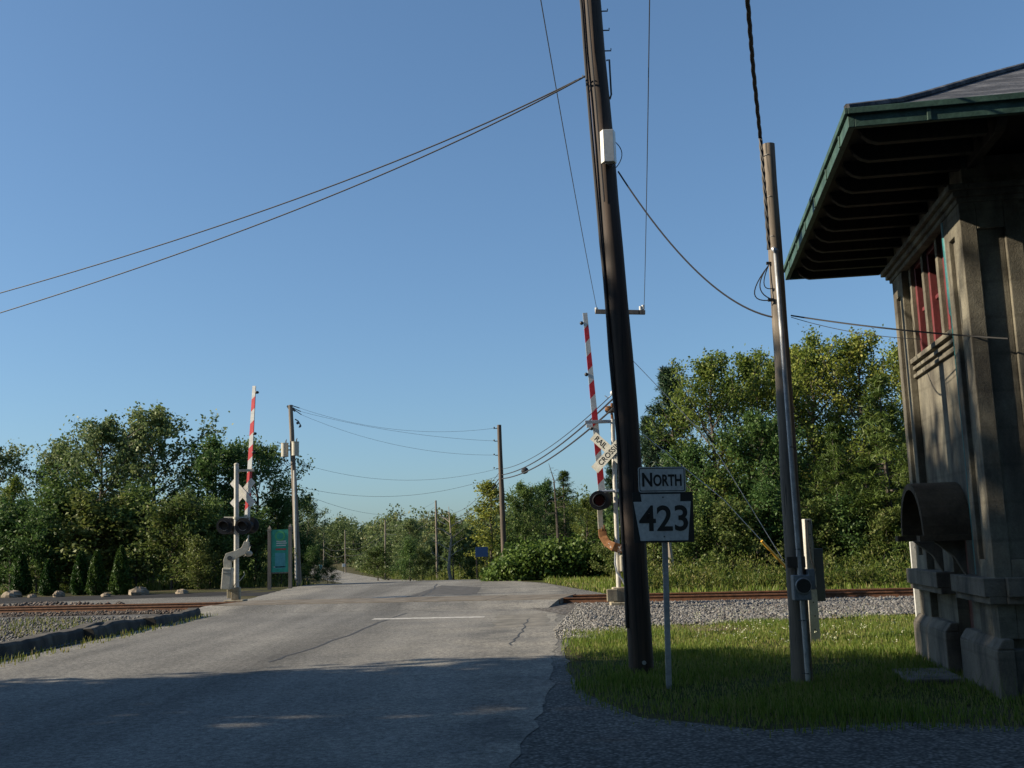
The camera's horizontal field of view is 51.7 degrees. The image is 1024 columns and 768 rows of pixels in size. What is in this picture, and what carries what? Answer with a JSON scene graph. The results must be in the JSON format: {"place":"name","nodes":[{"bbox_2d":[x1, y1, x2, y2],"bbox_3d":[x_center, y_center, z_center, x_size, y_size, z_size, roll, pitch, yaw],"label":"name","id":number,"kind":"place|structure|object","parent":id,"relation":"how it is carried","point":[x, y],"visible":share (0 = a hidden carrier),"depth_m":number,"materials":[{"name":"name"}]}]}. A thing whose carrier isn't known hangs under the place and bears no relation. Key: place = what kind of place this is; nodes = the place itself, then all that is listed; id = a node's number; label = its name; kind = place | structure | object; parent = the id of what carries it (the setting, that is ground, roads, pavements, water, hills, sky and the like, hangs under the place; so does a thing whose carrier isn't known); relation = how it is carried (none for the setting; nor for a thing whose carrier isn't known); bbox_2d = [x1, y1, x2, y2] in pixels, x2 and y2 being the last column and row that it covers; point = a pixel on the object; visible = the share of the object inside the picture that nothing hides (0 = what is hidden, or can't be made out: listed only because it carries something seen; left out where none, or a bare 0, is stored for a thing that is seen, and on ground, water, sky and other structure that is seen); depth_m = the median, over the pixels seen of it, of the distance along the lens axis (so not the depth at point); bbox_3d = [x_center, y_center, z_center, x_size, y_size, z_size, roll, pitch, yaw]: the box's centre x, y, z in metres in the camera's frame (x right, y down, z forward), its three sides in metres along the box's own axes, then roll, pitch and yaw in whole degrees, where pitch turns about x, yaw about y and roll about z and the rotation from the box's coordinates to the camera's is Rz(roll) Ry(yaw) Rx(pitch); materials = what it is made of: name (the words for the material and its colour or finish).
{"place":"outdoors","nodes":[
{"label":"outdoors","id":0,"kind":"place"},
{"bbox_2d":[0,586,296,603],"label":"side road","id":1,"kind":"structure","parent":0,"point":[65,598],"depth_m":41.85,"materials":[{"name":"asphalt"}]},
{"bbox_2d":[0,569,563,767],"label":"road","id":2,"kind":"structure","parent":0,"point":[218,691],"depth_m":12.23,"materials":[{"name":"asphalt"}]},
{"bbox_2d":[0,613,217,666],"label":"yard weeds","id":3,"kind":"object","parent":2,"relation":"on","point":[82,643],"visible":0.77,"depth_m":19.89,"materials":[{"name":"plant"}]},
{"bbox_2d":[199,599,558,613],"bbox_3d":[-3.511,6.131,29.441,10.150,0.165,4.600,-4,-9,13],"label":"crossing apron","id":4,"kind":"object","parent":2,"relation":"on","point":[440,605],"visible":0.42,"depth_m":27.79,"materials":[{"name":"concrete"}]},
{"bbox_2d":[414,585,480,594],"bbox_3d":[-2.251,7.634,39.301,2.203,0.001,8.589,-2,-9,0],"label":"asphalt patch","id":5,"kind":"object","parent":2,"relation":"on","point":[442,589],"visible":1,"depth_m":37.93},
{"bbox_2d":[0,588,912,608],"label":"rail","id":6,"kind":"object","parent":2,"relation":"on","point":[580,595],"visible":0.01,"depth_m":29.11,"materials":[{"name":"metal"}]},
{"bbox_2d":[0,591,913,612],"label":"rail","id":7,"kind":"object","parent":2,"relation":"on","point":[671,598],"visible":0.27,"depth_m":27.32,"materials":[{"name":"metal"}]},
{"bbox_2d":[0,543,1023,737],"bbox_3d":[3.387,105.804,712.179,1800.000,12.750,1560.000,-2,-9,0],"label":"ground","id":8,"kind":"structure","parent":0,"point":[568,656],"depth_m":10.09,"materials":[{"name":"plant"}]},
{"bbox_2d":[0,474,31,574],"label":"broadleaf tree","id":9,"kind":"object","parent":8,"relation":"on","point":[15,487],"visible":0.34,"depth_m":54.76,"materials":[{"name":"green plant"}]},
{"bbox_2d":[0,439,32,542],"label":"broadleaf tree","id":10,"kind":"object","parent":8,"relation":"on","point":[7,457],"visible":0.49,"depth_m":58.38,"materials":[{"name":"green plant"}]},
{"bbox_2d":[9,551,32,594],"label":"cedar shrub","id":11,"kind":"object","parent":8,"relation":"on","point":[21,580],"visible":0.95,"depth_m":48.26,"materials":[{"name":"green plant"}]},
{"bbox_2d":[0,492,63,594],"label":"bush","id":12,"kind":"object","parent":8,"relation":"on","point":[6,521],"visible":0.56,"depth_m":51.32,"materials":[{"name":"green plant"}]},
{"bbox_2d":[0,504,74,593],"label":"bush","id":13,"kind":"object","parent":8,"relation":"on","point":[35,542],"visible":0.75,"depth_m":50.25,"materials":[{"name":"green plant"}]},
{"bbox_2d":[6,438,87,559],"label":"broadleaf tree","id":14,"kind":"object","parent":8,"relation":"on","point":[53,449],"visible":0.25,"depth_m":59.63,"materials":[{"name":"green plant"}]},
{"bbox_2d":[38,558,58,595],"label":"cedar shrub","id":15,"kind":"object","parent":8,"relation":"on","point":[48,584],"visible":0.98,"depth_m":46.27,"materials":[{"name":"green plant"}]},
{"bbox_2d":[0,622,103,657],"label":"concrete kerb","id":16,"kind":"structure","parent":8,"relation":"on","point":[31,642],"depth_m":19.11,"materials":[{"name":"concrete"}]},
{"bbox_2d":[4,463,114,593],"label":"broadleaf tree","id":17,"kind":"object","parent":8,"relation":"on","point":[57,500],"visible":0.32,"depth_m":53.28,"materials":[{"name":"green plant"}]},
{"bbox_2d":[0,614,148,659],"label":"gravel yard","id":18,"kind":"structure","parent":8,"relation":"on","point":[117,616],"depth_m":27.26,"materials":[{"name":"gravel"}]},
{"bbox_2d":[0,615,120,638],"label":"yard weeds","id":19,"kind":"object","parent":18,"relation":"on","point":[28,627],"visible":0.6,"depth_m":25.14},
{"bbox_2d":[69,550,88,594],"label":"cedar shrub","id":20,"kind":"object","parent":8,"relation":"on","point":[79,575],"visible":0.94,"depth_m":45.77,"materials":[{"name":"green plant"}]},
{"bbox_2d":[0,611,179,616],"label":"brown trackbed","id":21,"kind":"structure","parent":8,"relation":"on","point":[76,615],"depth_m":29.75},
{"bbox_2d":[0,609,186,616],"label":"trackbed stones","id":22,"kind":"object","parent":21,"relation":"on","point":[105,612],"visible":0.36,"depth_m":30.09,"materials":[{"name":"gravel"}]},
{"bbox_2d":[27,480,161,592],"bbox_3d":[-20.617,7.846,52.100,7.111,6.161,6.179,5,-11,-40],"label":"bush","id":23,"kind":"object","parent":8,"relation":"on","point":[88,504],"visible":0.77,"depth_m":51.83,"materials":[{"name":"green plant"}]},
{"bbox_2d":[84,549,107,594],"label":"cedar shrub","id":24,"kind":"object","parent":8,"relation":"on","point":[96,581],"visible":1,"depth_m":45.16,"materials":[{"name":"green plant"}]},
{"bbox_2d":[28,409,178,552],"bbox_3d":[-22.311,6.376,57.161,7.815,9.939,7.495,-7,-10,31],"label":"broadleaf tree","id":25,"kind":"object","parent":8,"relation":"on","point":[98,436],"visible":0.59,"depth_m":56.71,"materials":[{"name":"green plant"}]},
{"bbox_2d":[6,595,230,605],"bbox_3d":[-13.845,7.523,36.074,10.864,0.001,9.076,-2,-9,0],"label":"gravel strip","id":26,"kind":"object","parent":8,"relation":"on","point":[222,598],"visible":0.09,"depth_m":37.87,"materials":[{"name":"gravel"}]},
{"bbox_2d":[216,386,258,601],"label":"crossing gate","id":27,"kind":"structure","parent":26,"relation":"on","point":[236,525],"depth_m":34.46,"materials":[{"name":"metal"}]},
{"bbox_2d":[108,545,132,594],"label":"cedar shrub","id":28,"kind":"object","parent":8,"relation":"on","point":[120,582],"visible":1,"depth_m":44.24,"materials":[{"name":"green plant"}]},
{"bbox_2d":[83,614,162,639],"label":"concrete kerb","id":29,"kind":"structure","parent":8,"relation":"on","point":[113,626],"depth_m":21.98,"materials":[{"name":"concrete"}]},
{"bbox_2d":[75,475,176,585],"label":"broadleaf tree","id":30,"kind":"object","parent":8,"relation":"on","point":[137,492],"visible":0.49,"depth_m":52.88,"materials":[{"name":"green plant"}]},
{"bbox_2d":[0,574,312,593],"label":"crest grass","id":31,"kind":"structure","parent":8,"relation":"on","point":[245,583],"depth_m":50.88,"materials":[{"name":"plant"}]},
{"bbox_2d":[81,401,244,582],"bbox_3d":[-20.429,6.151,58.529,9.018,10.872,9.404,-4,-9,15],"label":"broadleaf tree","id":32,"kind":"object","parent":8,"relation":"on","point":[156,426],"visible":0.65,"depth_m":58.20,"materials":[{"name":"green plant"}]},
{"bbox_2d":[144,608,201,626],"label":"concrete kerb","id":33,"kind":"structure","parent":8,"relation":"on","point":[163,619],"depth_m":24.97,"materials":[{"name":"concrete"}]},
{"bbox_2d":[124,489,233,589],"bbox_3d":[-15.929,7.745,50.623,5.679,5.329,4.934,-10,-12,42],"label":"bush","id":34,"kind":"object","parent":8,"relation":"on","point":[179,535],"visible":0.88,"depth_m":50.09,"materials":[{"name":"green plant"}]},
{"bbox_2d":[152,487,214,585],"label":"broadleaf tree","id":35,"kind":"object","parent":8,"relation":"on","point":[186,493],"visible":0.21,"depth_m":51.40,"materials":[{"name":"green plant"}]},
{"bbox_2d":[176,534,224,589],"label":"bush","id":36,"kind":"object","parent":8,"relation":"on","point":[196,547],"visible":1,"depth_m":48.69,"materials":[{"name":"green plant"}]},
{"bbox_2d":[164,492,254,587],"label":"broadleaf tree","id":37,"kind":"object","parent":8,"relation":"on","point":[217,540],"visible":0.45,"depth_m":51.02,"materials":[{"name":"green plant"}]},
{"bbox_2d":[167,430,284,577],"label":"broadleaf tree","id":38,"kind":"object","parent":8,"relation":"on","point":[211,464],"visible":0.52,"depth_m":56.43,"materials":[{"name":"green plant"}]},
{"bbox_2d":[222,505,278,583],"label":"bush","id":39,"kind":"object","parent":8,"relation":"on","point":[259,537],"visible":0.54,"depth_m":51.23,"materials":[{"name":"green plant"}]},
{"bbox_2d":[208,435,318,579],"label":"broadleaf tree","id":40,"kind":"object","parent":8,"relation":"on","point":[262,454],"visible":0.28,"depth_m":61.55,"materials":[{"name":"green plant"}]},
{"bbox_2d":[250,491,303,577],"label":"broadleaf tree","id":41,"kind":"object","parent":8,"relation":"on","point":[285,511],"visible":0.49,"depth_m":59.42,"materials":[{"name":"green plant"}]},
{"bbox_2d":[267,524,292,589],"bbox_3d":[-10.040,7.553,45.675,1.066,2.992,0.170,-2,-9,0],"label":"information board","id":42,"kind":"object","parent":8,"relation":"on","point":[279,551],"visible":0.99,"depth_m":45.67,"materials":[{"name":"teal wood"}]},
{"bbox_2d":[281,405,301,585],"bbox_3d":[-10.353,5.352,49.733,0.962,8.829,0.686,-6,-9,24],"label":"utility pole","id":43,"kind":"object","parent":8,"relation":"on","point":[294,448],"visible":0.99,"depth_m":49.71,"materials":[{"name":"grey wood"}]},
{"bbox_2d":[282,525,325,578],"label":"bush","id":44,"kind":"object","parent":8,"relation":"on","point":[305,542],"visible":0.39,"depth_m":59.21,"materials":[{"name":"green plant"}]},
{"bbox_2d":[303,544,325,584],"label":"bush","id":45,"kind":"object","parent":8,"relation":"on","point":[313,557],"visible":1,"depth_m":53.19,"materials":[{"name":"green plant"}]},
{"bbox_2d":[298,495,331,581],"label":"broadleaf tree","id":46,"kind":"object","parent":8,"relation":"on","point":[310,509],"visible":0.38,"depth_m":83.21,"materials":[{"name":"green plant"}]},
{"bbox_2d":[356,543,401,580],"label":"bush","id":47,"kind":"object","parent":8,"relation":"on","point":[378,553],"visible":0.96,"depth_m":122.93,"materials":[{"name":"green plant"}]},
{"bbox_2d":[389,534,424,580],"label":"bush","id":48,"kind":"object","parent":8,"relation":"on","point":[408,551],"visible":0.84,"depth_m":93.40,"materials":[{"name":"green plant"}]},
{"bbox_2d":[389,516,432,579],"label":"broadleaf tree","id":49,"kind":"object","parent":8,"relation":"on","point":[410,524],"visible":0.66,"depth_m":116.50,"materials":[{"name":"green plant"}]},
{"bbox_2d":[406,543,441,580],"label":"bush","id":50,"kind":"object","parent":8,"relation":"on","point":[420,562],"visible":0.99,"depth_m":82.60,"materials":[{"name":"green plant"}]},
{"bbox_2d":[275,484,610,580],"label":"wood","id":51,"kind":"object","parent":8,"relation":"on","point":[365,532],"visible":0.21,"depth_m":185.35,"materials":[{"name":"green plant"}]},
{"bbox_2d":[436,511,465,579],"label":"broadleaf tree","id":52,"kind":"object","parent":8,"relation":"on","point":[454,527],"visible":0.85,"depth_m":61.19,"materials":[{"name":"green plant"}]},
{"bbox_2d":[0,416,904,587],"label":"back wood","id":53,"kind":"object","parent":8,"relation":"on","point":[610,514],"visible":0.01,"depth_m":63.15,"materials":[{"name":"green plant"}]},
{"bbox_2d":[463,479,515,565],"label":"broadleaf tree","id":54,"kind":"object","parent":8,"relation":"on","point":[489,493],"visible":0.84,"depth_m":53.39,"materials":[{"name":"green plant"}]},
{"bbox_2d":[493,425,506,556],"bbox_3d":[-0.557,5.633,49.215,0.532,7.492,0.286,-2,-9,0],"label":"utility pole","id":55,"kind":"object","parent":8,"relation":"on","point":[501,496],"visible":0.81,"depth_m":49.24,"materials":[{"name":"brown wood"}]},
{"bbox_2d":[497,480,549,545],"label":"broadleaf tree","id":56,"kind":"object","parent":8,"relation":"on","point":[524,492],"visible":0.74,"depth_m":59.24,"materials":[{"name":"green plant"}]},
{"bbox_2d":[520,477,569,542],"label":"broadleaf tree","id":57,"kind":"object","parent":8,"relation":"on","point":[546,488],"visible":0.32,"depth_m":63.49,"materials":[{"name":"green plant"}]},
{"bbox_2d":[476,530,615,580],"bbox_3d":[2.290,7.867,47.180,7.895,2.666,3.302,-2,-9,0],"label":"knotweed bush","id":58,"kind":"object","parent":8,"relation":"on","point":[523,561],"visible":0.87,"depth_m":46.43,"materials":[{"name":"green plant"}]},
{"bbox_2d":[524,581,603,665],"bbox_3d":[1.634,6.307,31.263,3.821,0.020,35.624,-2,-9,-2],"label":"gravel shoulder","id":59,"kind":"object","parent":8,"relation":"on","point":[558,658],"visible":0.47,"depth_m":20.29},
{"bbox_2d":[554,607,626,638],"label":"gravel stones","id":60,"kind":"object","parent":59,"relation":"on","point":[576,618],"visible":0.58,"depth_m":20.05,"materials":[{"name":"gravel"}]},
{"bbox_2d":[526,579,652,593],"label":"verge","id":61,"kind":"structure","parent":8,"relation":"on","point":[541,581],"depth_m":39.30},
{"bbox_2d":[541,470,588,544],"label":"conifer tree","id":62,"kind":"object","parent":61,"relation":"on","point":[562,477],"visible":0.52,"depth_m":54.58,"materials":[{"name":"green plant"}]},
{"bbox_2d":[565,493,610,544],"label":"broadleaf tree","id":63,"kind":"object","parent":61,"relation":"on","point":[586,505],"visible":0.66,"depth_m":49.45,"materials":[{"name":"green plant"}]},
{"bbox_2d":[587,524,621,573],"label":"bush","id":64,"kind":"object","parent":61,"relation":"on","point":[608,554],"visible":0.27,"depth_m":44.29,"materials":[{"name":"green plant"}]},
{"bbox_2d":[640,365,727,561],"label":"broadleaf tree","id":65,"kind":"object","parent":61,"relation":"on","point":[665,382],"visible":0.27,"depth_m":46.11,"materials":[{"name":"green plant"}]},
{"bbox_2d":[644,440,725,563],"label":"broadleaf tree","id":66,"kind":"object","parent":61,"relation":"on","point":[689,458],"visible":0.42,"depth_m":41.41,"materials":[{"name":"green plant"}]},
{"bbox_2d":[640,346,755,562],"bbox_3d":[8.059,3.227,43.183,4.398,9.616,5.969,-9,-11,39],"label":"broadleaf tree","id":67,"kind":"object","parent":61,"relation":"on","point":[706,370],"visible":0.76,"depth_m":42.93,"materials":[{"name":"green plant"}]},
{"bbox_2d":[689,493,766,576],"bbox_3d":[7.741,5.736,38.170,3.080,3.629,3.544,-4,-9,15],"label":"bush","id":68,"kind":"object","parent":61,"relation":"on","point":[735,522],"visible":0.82,"depth_m":37.70,"materials":[{"name":"green plant"}]},
{"bbox_2d":[696,344,818,569],"bbox_3d":[10.001,3.218,45.012,4.365,10.076,5.926,-1,-9,-7],"label":"broadleaf tree","id":69,"kind":"object","parent":61,"relation":"on","point":[748,368],"visible":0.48,"depth_m":44.93,"materials":[{"name":"green plant"}]},
{"bbox_2d":[704,404,822,571],"bbox_3d":[9.813,4.207,40.933,4.667,6.815,4.726,-4,-9,12],"label":"broadleaf tree","id":70,"kind":"object","parent":61,"relation":"on","point":[755,427],"visible":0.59,"depth_m":40.54,"materials":[{"name":"green plant"}]},
{"bbox_2d":[808,421,883,569],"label":"hemlock tree","id":71,"kind":"object","parent":61,"relation":"on","point":[833,447],"visible":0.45,"depth_m":38.25,"materials":[{"name":"green plant"}]},
{"bbox_2d":[813,488,885,567],"bbox_3d":[12.028,5.331,37.429,3.175,3.357,2.698,-6,-10,26],"label":"bush","id":72,"kind":"object","parent":61,"relation":"on","point":[846,536],"visible":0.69,"depth_m":37.23,"materials":[{"name":"green plant"}]},
{"bbox_2d":[831,372,909,569],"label":"hemlock tree","id":73,"kind":"object","parent":61,"relation":"on","point":[873,499],"visible":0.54,"depth_m":37.72,"materials":[{"name":"green plant"}]},
{"bbox_2d":[837,338,908,525],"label":"broadleaf tree","id":74,"kind":"object","parent":61,"relation":"on","point":[894,356],"visible":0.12,"depth_m":45.90,"materials":[{"name":"green plant"}]},
{"bbox_2d":[885,424,912,571],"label":"hemlock tree","id":75,"kind":"object","parent":61,"relation":"on","point":[899,498],"visible":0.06,"depth_m":36.44,"materials":[{"name":"green plant"}]},
{"bbox_2d":[580,313,624,605],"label":"crossing gate","id":76,"kind":"structure","parent":8,"relation":"on","point":[600,499],"depth_m":26.30,"materials":[{"name":"metal"}]},
{"bbox_2d":[655,486,732,573],"bbox_3d":[6.604,5.573,38.692,3.111,3.618,2.643,-5,-9,19],"label":"bush","id":77,"kind":"object","parent":8,"relation":"on","point":[700,513],"visible":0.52,"depth_m":38.33,"materials":[{"name":"green plant"}]},
{"bbox_2d":[531,600,901,619],"bbox_3d":[17.350,4.406,22.157,35.171,0.001,10.274,-4,-9,11],"label":"ballast bed","id":78,"kind":"object","parent":8,"relation":"on","point":[564,608],"visible":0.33,"depth_m":25.55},
{"bbox_2d":[574,595,914,626],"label":"ballast stones","id":79,"kind":"object","parent":78,"relation":"on","point":[681,612],"visible":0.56,"depth_m":22.65,"materials":[{"name":"gravel"}]},
{"bbox_2d":[608,562,910,591],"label":"tall weeds","id":80,"kind":"object","parent":8,"relation":"on","point":[612,574],"visible":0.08,"depth_m":32.59,"materials":[{"name":"plant"}]},
{"bbox_2d":[736,475,785,572],"bbox_3d":[9.632,5.289,38.521,3.747,3.961,3.184,-1,-9,-4],"label":"bush","id":81,"kind":"object","parent":8,"relation":"on","point":[770,519],"visible":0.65,"depth_m":38.24,"materials":[{"name":"green plant"}]},
{"bbox_2d":[509,650,1023,767],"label":"gravel drive","id":82,"kind":"structure","parent":8,"relation":"on","point":[571,731],"depth_m":8.17,"materials":[{"name":"gravel"}]},
{"bbox_2d":[647,546,910,591],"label":"leafy weeds","id":83,"kind":"object","parent":8,"relation":"on","point":[675,578],"visible":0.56,"depth_m":32.67,"materials":[{"name":"plant"}]},
{"bbox_2d":[712,348,857,543],"bbox_3d":[12.029,3.214,46.572,6.566,10.431,7.675,-9,-11,41],"label":"broadleaf tree","id":84,"kind":"object","parent":8,"relation":"on","point":[769,369],"visible":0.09,"depth_m":46.99,"materials":[{"name":"green plant"}]},
{"bbox_2d":[709,323,903,567],"bbox_3d":[12.198,2.726,43.973,8.242,10.612,7.051,-3,-9,7],"label":"broadleaf tree","id":85,"kind":"object","parent":8,"relation":"on","point":[803,364],"visible":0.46,"depth_m":43.41,"materials":[{"name":"green plant"}]},
{"bbox_2d":[771,492,862,570],"bbox_3d":[10.725,5.614,37.625,3.404,3.485,2.958,-9,-11,38],"label":"bush","id":86,"kind":"object","parent":8,"relation":"on","point":[810,512],"visible":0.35,"depth_m":37.26,"materials":[{"name":"green plant"}]},
{"bbox_2d":[794,324,901,533],"bbox_3d":[14.209,2.696,43.270,6.411,10.328,4.723,6,-12,-43],"label":"broadleaf tree","id":87,"kind":"object","parent":8,"relation":"on","point":[863,357],"visible":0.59,"depth_m":43.01,"materials":[{"name":"green plant"}]},
{"bbox_2d":[851,501,910,570],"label":"bush","id":88,"kind":"object","parent":8,"relation":"on","point":[891,516],"visible":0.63,"depth_m":36.34,"materials":[{"name":"green plant"}]},
{"bbox_2d":[783,63,1023,699],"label":"signal tower","id":89,"kind":"structure","parent":8,"relation":"on","point":[916,200],"depth_m":10.91,"materials":[{"name":"concrete"}]},
{"bbox_2d":[913,258,927,350],"bbox_3d":[5.117,-0.962,12.995,0.125,1.190,0.590,-3,-9,9],"label":"window frame","id":90,"kind":"structure","parent":89,"relation":"in","point":[917,267],"depth_m":13.23,"materials":[{"name":"red paint"}]},
{"bbox_2d":[926,242,941,340],"bbox_3d":[5.011,-1.061,12.315,0.125,1.190,0.600,-3,-9,9],"label":"window frame","id":91,"kind":"structure","parent":89,"relation":"in","point":[930,255],"depth_m":12.55,"materials":[{"name":"red paint"}]},
{"bbox_2d":[0,0,1023,529],"label":"sky","id":92,"kind":"structure","parent":0,"point":[446,290],"materials":[{"name":"blue"}]},
{"bbox_2d":[543,575,910,592],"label":"verge grass","id":93,"kind":"structure","parent":0,"point":[603,580],"depth_m":32.13,"materials":[{"name":"plant"}]},
{"bbox_2d":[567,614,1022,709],"bbox_3d":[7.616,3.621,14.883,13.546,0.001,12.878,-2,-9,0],"label":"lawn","id":94,"kind":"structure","parent":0,"point":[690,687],"depth_m":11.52,"materials":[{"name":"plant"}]},
{"bbox_2d":[579,0,653,673],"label":"utility pole","id":95,"kind":"object","parent":94,"relation":"on","point":[629,464],"visible":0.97,"depth_m":13.30,"materials":[{"name":"brown wood"}]},
{"bbox_2d":[0,77,582,312],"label":"overhead cable","id":96,"kind":"object","parent":95,"relation":"attached to","point":[320,199],"visible":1,"depth_m":16.57,"materials":[{"name":"rubber"}]},
{"bbox_2d":[0,75,584,292],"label":"overhead cable","id":97,"kind":"object","parent":95,"relation":"attached to","point":[315,191],"visible":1,"depth_m":16.69,"materials":[{"name":"rubber"}]},
{"bbox_2d":[632,467,694,688],"bbox_3d":[1.664,2.214,11.435,0.676,2.627,0.170,-1,-9,-5],"label":"route sign","id":98,"kind":"object","parent":94,"relation":"on","point":[663,513],"visible":0.98,"depth_m":11.48,"materials":[{"name":"metal"}]},
{"bbox_2d":[754,142,815,683],"bbox_3d":[3.074,0.359,11.843,0.338,6.452,0.404,4,-10,-33],"label":"utility pole","id":99,"kind":"object","parent":94,"relation":"on","point":[800,581],"visible":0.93,"depth_m":11.79,"materials":[{"name":"grey wood"}]},
{"bbox_2d":[745,0,770,249],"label":"twisted cable","id":100,"kind":"object","parent":99,"relation":"attached to","point":[750,36],"visible":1,"depth_m":11.78,"materials":[{"name":"rubber"}]},
{"bbox_2d":[802,519,825,642],"bbox_3d":[4.545,3.100,15.845,0.334,2.135,0.149,0,-9,-14],"label":"white post","id":101,"kind":"object","parent":94,"relation":"on","point":[813,558],"visible":0.73,"depth_m":15.85,"materials":[{"name":"paint"}]},
{"bbox_2d":[864,651,1023,731],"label":"grass stalks","id":102,"kind":"object","parent":94,"relation":"on","point":[948,698],"depth_m":8.96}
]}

